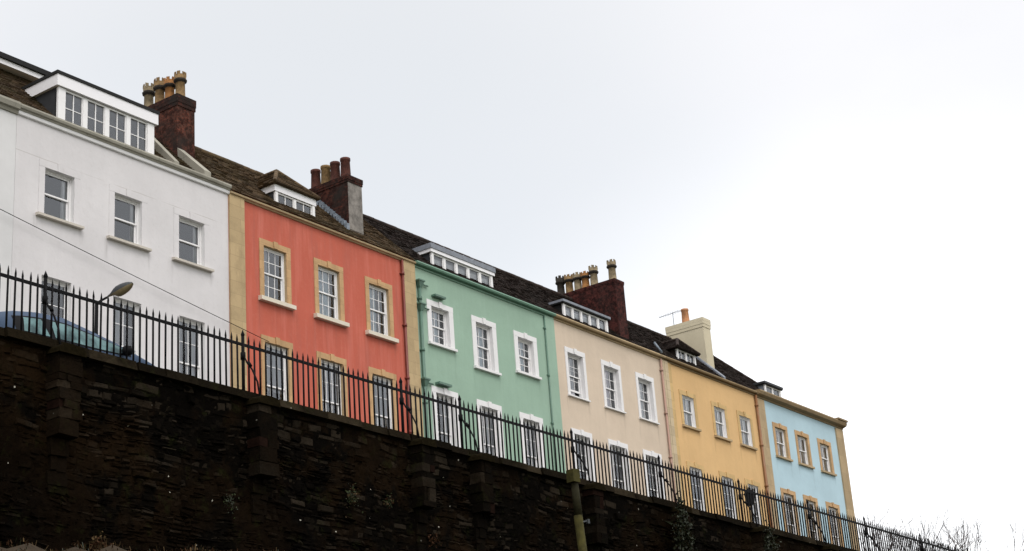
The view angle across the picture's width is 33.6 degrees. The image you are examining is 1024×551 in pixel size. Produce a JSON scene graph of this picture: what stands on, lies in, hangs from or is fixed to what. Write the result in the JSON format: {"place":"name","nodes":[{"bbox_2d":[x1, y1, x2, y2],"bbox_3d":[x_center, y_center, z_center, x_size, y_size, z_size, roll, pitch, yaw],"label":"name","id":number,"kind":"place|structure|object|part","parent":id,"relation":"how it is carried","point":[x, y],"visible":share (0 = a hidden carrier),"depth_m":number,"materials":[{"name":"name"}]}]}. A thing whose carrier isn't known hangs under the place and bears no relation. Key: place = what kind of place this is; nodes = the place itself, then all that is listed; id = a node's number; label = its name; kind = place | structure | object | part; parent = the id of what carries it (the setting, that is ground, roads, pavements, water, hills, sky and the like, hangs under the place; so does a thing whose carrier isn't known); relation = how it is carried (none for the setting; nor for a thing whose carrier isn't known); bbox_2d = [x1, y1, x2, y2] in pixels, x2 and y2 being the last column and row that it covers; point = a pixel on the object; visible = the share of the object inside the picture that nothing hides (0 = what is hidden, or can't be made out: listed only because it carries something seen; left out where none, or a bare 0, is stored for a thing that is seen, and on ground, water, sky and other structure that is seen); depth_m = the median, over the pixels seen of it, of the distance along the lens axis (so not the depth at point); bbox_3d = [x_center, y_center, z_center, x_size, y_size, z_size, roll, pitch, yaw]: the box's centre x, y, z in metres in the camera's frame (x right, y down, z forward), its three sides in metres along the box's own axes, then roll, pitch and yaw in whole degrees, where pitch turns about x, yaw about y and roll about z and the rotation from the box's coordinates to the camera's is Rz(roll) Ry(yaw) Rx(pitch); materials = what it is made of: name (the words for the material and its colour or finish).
{"place":"outdoors","nodes":[
{"label":"outdoors","id":0,"kind":"place"},
{"bbox_2d":[0,543,126,550],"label":"earth bank","id":1,"kind":"structure","parent":0,"point":[36,548],"depth_m":25.31,"materials":[{"name":"soil"}]},
{"bbox_2d":[0,538,301,550],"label":"grass","id":2,"kind":"structure","parent":1,"relation":"on","point":[100,545],"depth_m":26.48,"materials":[{"name":"brown plant"}]},
{"bbox_2d":[0,0,1023,550],"label":"sky","id":3,"kind":"structure","parent":0,"point":[836,187],"materials":[{"name":"white"}]},
{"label":"terrain","id":4,"kind":"structure","parent":0,"visible":0},
{"bbox_2d":[0,90,20,311],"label":"terraced house","id":5,"kind":"structure","parent":4,"relation":"on","point":[10,108],"depth_m":45.70,"materials":[{"name":"white paint"}]},
{"bbox_2d":[0,209,268,341],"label":"overhead cable","id":6,"kind":"object","parent":5,"relation":"attached to","point":[124,271],"visible":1,"depth_m":47.89,"materials":[{"name":"black paint"}]},
{"bbox_2d":[0,51,231,385],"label":"terraced house","id":7,"kind":"structure","parent":4,"relation":"on","point":[136,189],"depth_m":49.13,"materials":[{"name":"white paint"}]},
{"bbox_2d":[41,277,67,318],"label":"window","id":8,"kind":"structure","parent":7,"relation":"in","point":[56,283],"depth_m":46.39,"materials":[{"name":"white paint"}]},
{"bbox_2d":[35,159,84,229],"bbox_3d":[-12.652,-2.252,47.146,0.435,1.748,1.580,-18,-24,33],"label":"window","id":9,"kind":"structure","parent":7,"relation":"in","point":[65,199],"depth_m":47.35,"materials":[{"name":"white paint"}]},
{"bbox_2d":[113,298,137,354],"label":"window","id":10,"kind":"structure","parent":7,"relation":"in","point":[117,313],"depth_m":48.08,"materials":[{"name":"white paint"}]},
{"bbox_2d":[106,184,151,251],"bbox_3d":[-11.169,-1.656,49.043,0.434,1.748,1.580,-18,-24,33],"label":"window","id":11,"kind":"structure","parent":7,"relation":"in","point":[133,223],"depth_m":49.23,"materials":[{"name":"white paint"}]},
{"bbox_2d":[179,318,200,378],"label":"window","id":12,"kind":"structure","parent":7,"relation":"in","point":[193,324],"depth_m":49.98,"materials":[{"name":"white paint"}]},
{"bbox_2d":[172,207,213,272],"bbox_3d":[-9.689,-1.062,50.936,0.432,1.748,1.590,-18,-24,33],"label":"window","id":13,"kind":"structure","parent":7,"relation":"in","point":[196,244],"depth_m":51.15,"materials":[{"name":"white paint"}]},
{"bbox_2d":[195,146,423,436],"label":"terraced house","id":14,"kind":"structure","parent":4,"relation":"on","point":[322,269],"depth_m":55.48,"materials":[{"name":"paint"}]},
{"bbox_2d":[261,334,292,402],"bbox_3d":[-7.309,3.357,52.336,0.315,2.948,1.406,-18,-24,33],"label":"window","id":15,"kind":"structure","parent":14,"relation":"in","point":[276,340],"depth_m":52.65,"materials":[{"name":"white paint"}]},
{"bbox_2d":[258,238,296,310],"bbox_3d":[-7.524,-0.040,53.571,0.405,2.128,1.540,-18,-24,33],"label":"window","id":16,"kind":"structure","parent":14,"relation":"in","point":[264,292],"depth_m":53.67,"materials":[{"name":"white paint"}]},
{"bbox_2d":[313,257,349,327],"bbox_3d":[-6.027,0.562,55.487,0.405,2.128,1.550,-18,-24,33],"label":"window","id":17,"kind":"structure","parent":14,"relation":"in","point":[321,284],"depth_m":55.60,"materials":[{"name":"white paint"}]},
{"bbox_2d":[316,351,348,416],"bbox_3d":[-5.812,3.958,54.252,0.315,2.948,1.416,-18,-24,33],"label":"window","id":18,"kind":"structure","parent":14,"relation":"in","point":[331,357],"depth_m":54.57,"materials":[{"name":"white paint"}]},
{"bbox_2d":[364,276,398,343],"bbox_3d":[-4.530,1.163,57.403,0.404,2.128,1.540,-18,-24,33],"label":"window","id":19,"kind":"structure","parent":14,"relation":"in","point":[370,300],"depth_m":57.51,"materials":[{"name":"white paint"}]},
{"bbox_2d":[368,366,397,429],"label":"window","id":20,"kind":"structure","parent":14,"relation":"in","point":[371,370],"depth_m":56.48,"materials":[{"name":"white paint"}]},
{"bbox_2d":[363,214,565,472],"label":"terraced house","id":21,"kind":"structure","parent":4,"relation":"on","point":[486,333],"depth_m":61.99,"materials":[{"name":"green paint"}]},
{"bbox_2d":[426,299,457,352],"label":"window","id":22,"kind":"structure","parent":21,"relation":"in","point":[433,335],"depth_m":60.14,"materials":[{"name":"white paint"}]},
{"bbox_2d":[431,385,460,446],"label":"window","id":23,"kind":"structure","parent":21,"relation":"in","point":[444,391],"depth_m":59.05,"materials":[{"name":"white paint"}]},
{"bbox_2d":[471,315,501,375],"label":"window","id":24,"kind":"structure","parent":21,"relation":"in","point":[477,332],"depth_m":62.05,"materials":[{"name":"white paint"}]},
{"bbox_2d":[476,399,504,457],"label":"window","id":25,"kind":"structure","parent":21,"relation":"in","point":[488,404],"depth_m":61.00,"materials":[{"name":"white paint"}]},
{"bbox_2d":[513,330,541,380],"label":"window","id":26,"kind":"structure","parent":21,"relation":"in","point":[518,346],"depth_m":64.06,"materials":[{"name":"white paint"}]},
{"bbox_2d":[519,412,546,467],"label":"window","id":27,"kind":"structure","parent":21,"relation":"in","point":[531,417],"depth_m":62.93,"materials":[{"name":"white paint"}]},
{"bbox_2d":[497,259,677,502],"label":"terraced house","id":28,"kind":"structure","parent":4,"relation":"on","point":[612,380],"depth_m":68.81,"materials":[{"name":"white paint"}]},
{"bbox_2d":[564,346,590,401],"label":"window","id":29,"kind":"structure","parent":28,"relation":"in","point":[570,371],"depth_m":66.63,"materials":[{"name":"white paint"}]},
{"bbox_2d":[571,428,595,481],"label":"window","id":30,"kind":"structure","parent":28,"relation":"in","point":[581,432],"depth_m":65.57,"materials":[{"name":"white paint"}]},
{"bbox_2d":[600,359,626,413],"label":"window","id":31,"kind":"structure","parent":28,"relation":"in","point":[605,371],"depth_m":68.58,"materials":[{"name":"white paint"}]},
{"bbox_2d":[608,439,631,490],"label":"window","id":32,"kind":"structure","parent":28,"relation":"in","point":[610,442],"depth_m":67.44,"materials":[{"name":"white paint"}]},
{"bbox_2d":[635,372,659,424],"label":"window","id":33,"kind":"structure","parent":28,"relation":"in","point":[639,384],"depth_m":70.55,"materials":[{"name":"white paint"}]},
{"bbox_2d":[642,449,664,498],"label":"window","id":34,"kind":"structure","parent":28,"relation":"in","point":[645,452],"depth_m":69.40,"materials":[{"name":"white paint"}]},
{"bbox_2d":[627,308,777,527],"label":"terraced house","id":35,"kind":"structure","parent":4,"relation":"on","point":[714,416],"depth_m":75.03,"materials":[{"name":"yellow paint"}]},
{"bbox_2d":[678,389,701,431],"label":"window","id":36,"kind":"structure","parent":35,"relation":"in","point":[689,418],"depth_m":73.17,"materials":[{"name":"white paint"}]},
{"bbox_2d":[686,461,707,511],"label":"window","id":37,"kind":"structure","parent":35,"relation":"in","point":[689,464],"depth_m":72.03,"materials":[{"name":"white paint"}]},
{"bbox_2d":[710,401,732,441],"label":"window","id":38,"kind":"structure","parent":35,"relation":"in","point":[720,433],"depth_m":75.23,"materials":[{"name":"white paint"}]},
{"bbox_2d":[719,471,738,519],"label":"window","id":39,"kind":"structure","parent":35,"relation":"in","point":[726,474],"depth_m":74.12,"materials":[{"name":"white paint"}]},
{"bbox_2d":[736,410,757,450],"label":"window","id":40,"kind":"structure","parent":35,"relation":"in","point":[746,438],"depth_m":76.99,"materials":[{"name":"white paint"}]},
{"bbox_2d":[744,478,764,524],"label":"window","id":41,"kind":"structure","parent":35,"relation":"in","point":[747,481],"depth_m":75.89,"materials":[{"name":"white paint"}]},
{"bbox_2d":[753,380,859,550],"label":"terraced house","id":42,"kind":"structure","parent":4,"relation":"on","point":[805,453],"depth_m":80.93,"materials":[{"name":"paint"}]},
{"bbox_2d":[772,422,792,461],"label":"window","id":43,"kind":"structure","parent":42,"relation":"in","point":[780,449],"depth_m":79.63,"materials":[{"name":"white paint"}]},
{"bbox_2d":[780,488,800,534],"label":"window","id":44,"kind":"structure","parent":42,"relation":"in","point":[787,491],"depth_m":78.49,"materials":[{"name":"white paint"}]},
{"bbox_2d":[794,430,814,468],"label":"window","id":45,"kind":"structure","parent":42,"relation":"in","point":[802,452],"depth_m":81.32,"materials":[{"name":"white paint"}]},
{"bbox_2d":[803,494,822,540],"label":"window","id":46,"kind":"structure","parent":42,"relation":"in","point":[805,497],"depth_m":80.20,"materials":[{"name":"white paint"}]},
{"bbox_2d":[817,438,836,476],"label":"window","id":47,"kind":"structure","parent":42,"relation":"in","point":[823,452],"depth_m":83.13,"materials":[{"name":"white paint"}]},
{"bbox_2d":[825,501,843,546],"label":"window","id":48,"kind":"structure","parent":42,"relation":"in","point":[831,504],"depth_m":82.00,"materials":[{"name":"white paint"}]},
{"bbox_2d":[858,503,922,550],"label":"bare tree","id":49,"kind":"object","parent":4,"relation":"on","point":[884,532],"visible":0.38,"depth_m":89.22,"materials":[{"name":"brown plant"}]},
{"bbox_2d":[881,504,958,550],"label":"bare tree","id":50,"kind":"object","parent":4,"relation":"on","point":[924,534],"visible":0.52,"depth_m":96.41,"materials":[{"name":"brown plant"}]},
{"bbox_2d":[930,523,985,550],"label":"bare tree","id":51,"kind":"object","parent":4,"relation":"on","point":[966,536],"visible":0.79,"depth_m":92.53,"materials":[{"name":"brown plant"}]},
{"bbox_2d":[929,509,1023,550],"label":"bare tree","id":52,"kind":"object","parent":4,"relation":"on","point":[977,539],"visible":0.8,"depth_m":102.34,"materials":[{"name":"brown plant"}]},
{"label":"ground","id":53,"kind":"structure","parent":0,"visible":0},
{"bbox_2d":[0,327,857,550],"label":"retaining wall","id":54,"kind":"structure","parent":53,"relation":"on","point":[132,454],"depth_m":31.12,"materials":[{"name":"stone"}]},
{"bbox_2d":[90,531,112,550],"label":"wall weed","id":55,"kind":"object","parent":54,"relation":"attached to","point":[94,543],"depth_m":27.68,"materials":[{"name":"brown plant"}]},
{"bbox_2d":[223,487,238,518],"bbox_3d":[-5.038,4.062,30.378,0.308,0.568,0.377,6,-23,-25],"label":"wall weed","id":56,"kind":"object","parent":54,"relation":"attached to","point":[228,500],"depth_m":30.40,"materials":[{"name":"green plant"}]},
{"bbox_2d":[345,483,362,517],"bbox_3d":[-3.120,4.391,33.054,0.373,0.738,0.424,-18,-24,33],"label":"wall weed","id":57,"kind":"object","parent":54,"relation":"attached to","point":[353,491],"depth_m":33.11,"materials":[{"name":"green plant"}]},
{"bbox_2d":[382,493,393,508],"bbox_3d":[-2.486,4.532,33.977,0.290,0.324,0.323,8,-24,-30],"label":"wall weed","id":58,"kind":"object","parent":54,"relation":"attached to","point":[388,501],"depth_m":33.95,"materials":[{"name":"green plant"}]},
{"bbox_2d":[424,530,442,548],"bbox_3d":[-1.614,5.454,34.798,0.402,0.429,0.392,-2,-20,-6],"label":"wall weed","id":59,"kind":"object","parent":54,"relation":"attached to","point":[434,540],"depth_m":34.79,"materials":[{"name":"green plant"}]},
{"bbox_2d":[0,265,967,550],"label":"iron railing","id":60,"kind":"object","parent":54,"relation":"on","point":[840,531],"visible":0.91,"depth_m":37.16,"materials":[{"name":"black metal"}]},
{"bbox_2d":[665,491,700,550],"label":"ivy","id":61,"kind":"object","parent":54,"relation":"attached to","point":[683,532],"visible":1,"depth_m":42.45,"materials":[{"name":"green plant"}]},
{"bbox_2d":[762,520,780,550],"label":"ivy","id":62,"kind":"object","parent":54,"relation":"attached to","point":[770,540],"visible":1,"depth_m":46.05,"materials":[{"name":"green plant"}]},
{"bbox_2d":[566,468,589,550],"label":"timber post","id":63,"kind":"object","parent":53,"relation":"on","point":[573,477],"visible":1,"depth_m":38.33,"materials":[{"name":"wood"}]},
{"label":"road","id":64,"kind":"structure","parent":0,"visible":0},
{"bbox_2d":[0,311,151,364],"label":"parked car","id":65,"kind":"object","parent":64,"relation":"on","point":[54,328],"visible":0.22,"depth_m":30.52,"materials":[{"name":"blue paint"}]},
{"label":"side window","id":66,"kind":"part","parent":65,"relation":"part of","materials":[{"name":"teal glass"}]},
{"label":"side window","id":67,"kind":"part","parent":65,"relation":"part of","materials":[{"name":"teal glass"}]},
{"bbox_2d":[94,282,132,333],"bbox_3d":[-9.344,2.755,39.524,1.020,5.443,0.264,-8,-21,10],"label":"street lamp","id":68,"kind":"object","parent":64,"relation":"on","point":[121,289],"visible":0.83,"depth_m":40.28,"materials":[{"name":"grey metal"}]},
{"bbox_2d":[743,487,754,521],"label":"street lamp","id":69,"kind":"object","parent":64,"relation":"on","point":[749,500],"visible":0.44,"depth_m":65.57,"materials":[{"name":"black metal"}]}
]}

